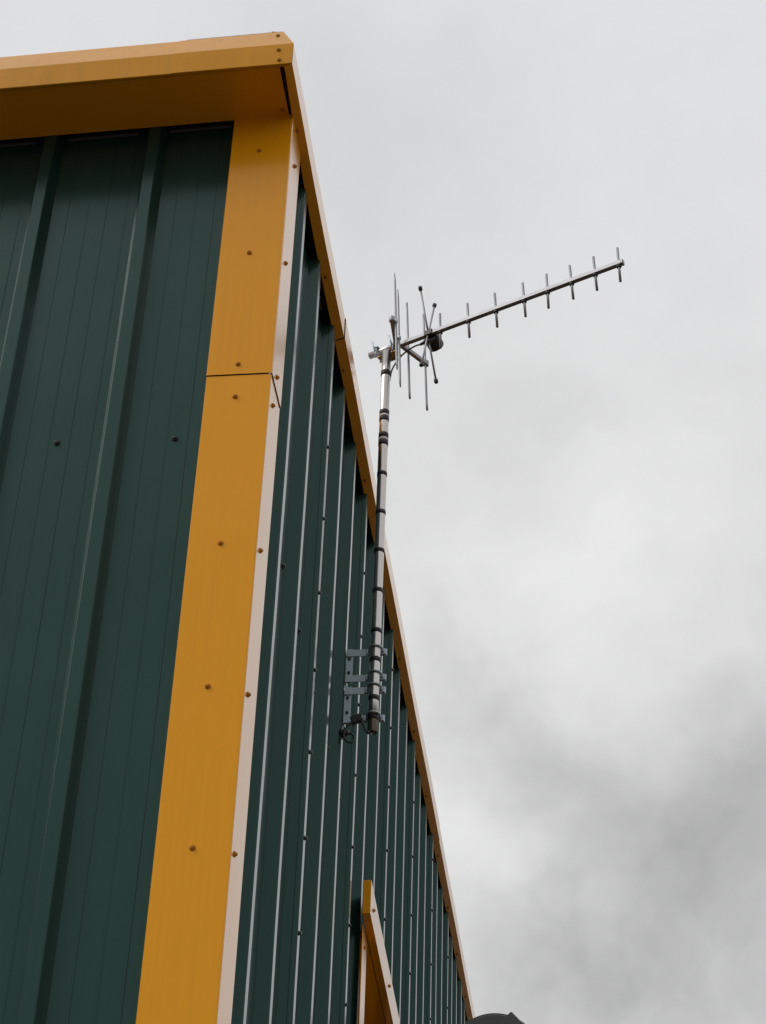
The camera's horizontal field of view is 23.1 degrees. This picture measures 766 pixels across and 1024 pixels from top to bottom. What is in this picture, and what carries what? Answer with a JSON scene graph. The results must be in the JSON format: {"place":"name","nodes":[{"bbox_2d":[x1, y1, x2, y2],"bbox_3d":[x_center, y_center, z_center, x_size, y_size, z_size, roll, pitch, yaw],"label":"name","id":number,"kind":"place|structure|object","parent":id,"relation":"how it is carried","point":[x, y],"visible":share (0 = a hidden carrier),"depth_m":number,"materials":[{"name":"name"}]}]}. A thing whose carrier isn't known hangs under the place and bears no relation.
{"place":"outdoors","nodes":[
{"label":"outdoors","id":0,"kind":"place"},
{"bbox_2d":[0,0,765,1023],"label":"sky","id":1,"kind":"structure","parent":0,"point":[575,518],"materials":[{"name":"grey"}]},
{"label":"ground","id":2,"kind":"structure","parent":0,"visible":0},
{"bbox_2d":[0,31,474,1023],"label":"metal building","id":3,"kind":"structure","parent":2,"relation":"on","point":[208,815],"depth_m":4.86,"materials":[{"name":"green paint"}]},
{"bbox_2d":[339,728,349,739],"bbox_3d":[-0.119,0.692,5.859,0.031,0.038,0.038,-2,-36,6],"label":"cable gland","id":4,"kind":"object","parent":3,"relation":"attached to","point":[346,732],"visible":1,"depth_m":5.85,"materials":[{"name":"black plastic"}]},
{"bbox_2d":[343,682,385,727],"bbox_3d":[-0.063,0.600,5.899,0.136,0.134,0.072,-7,-37,13],"label":"standoff bracket","id":5,"kind":"object","parent":3,"relation":"attached to","point":[349,692],"visible":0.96,"depth_m":5.92,"materials":[{"name":"metal"}]},
{"bbox_2d":[350,713,362,724],"bbox_3d":[-0.083,0.646,5.856,0.036,0.026,0.018,-18,-36,-6],"label":"cable connector","id":6,"kind":"object","parent":5,"relation":"attached to","point":[355,719],"visible":1,"depth_m":5.85,"materials":[{"name":"black plastic"}]},
{"bbox_2d":[367,349,390,734],"bbox_3d":[-0.010,0.056,6.263,0.036,1.545,0.036,-2,-36,6],"label":"antenna mast","id":7,"kind":"object","parent":5,"relation":"attached to","point":[376,632],"visible":1,"depth_m":6.21,"materials":[{"name":"silver metal"}]},
{"bbox_2d":[343,720,373,743],"bbox_3d":[-0.088,0.682,5.831,0.118,0.082,0.039,-19,-41,26],"label":"drop cable","id":8,"kind":"object","parent":7,"relation":"attached to","point":[344,730],"visible":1,"depth_m":5.82,"materials":[{"name":"black plastic"}]},
{"bbox_2d":[390,344,419,379],"bbox_3d":[0.073,-0.426,6.595,0.144,0.359,0.025,-21,-42,29],"label":"antenna cable","id":9,"kind":"object","parent":7,"relation":"attached to","point":[402,355],"visible":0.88,"depth_m":6.68,"materials":[{"name":"black plastic"}]},
{"bbox_2d":[368,247,624,410],"bbox_3d":[0.347,-0.731,6.517,0.993,0.462,0.280,-25,-44,32],"label":"yagi antenna","id":10,"kind":"object","parent":7,"relation":"attached to","point":[431,338],"visible":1,"depth_m":6.60,"materials":[{"name":"metal"}]},
{"bbox_2d":[345,644,386,686],"bbox_3d":[-0.059,0.483,5.983,0.136,0.126,0.072,-7,-37,13],"label":"standoff bracket","id":11,"kind":"object","parent":3,"relation":"attached to","point":[349,676],"visible":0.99,"depth_m":5.99,"materials":[{"name":"metal"}]},
{"bbox_2d":[465,1012,524,1023],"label":"wall vent hood","id":12,"kind":"object","parent":3,"relation":"attached to","point":[500,1018],"depth_m":7.67,"materials":[{"name":"grey paint"}]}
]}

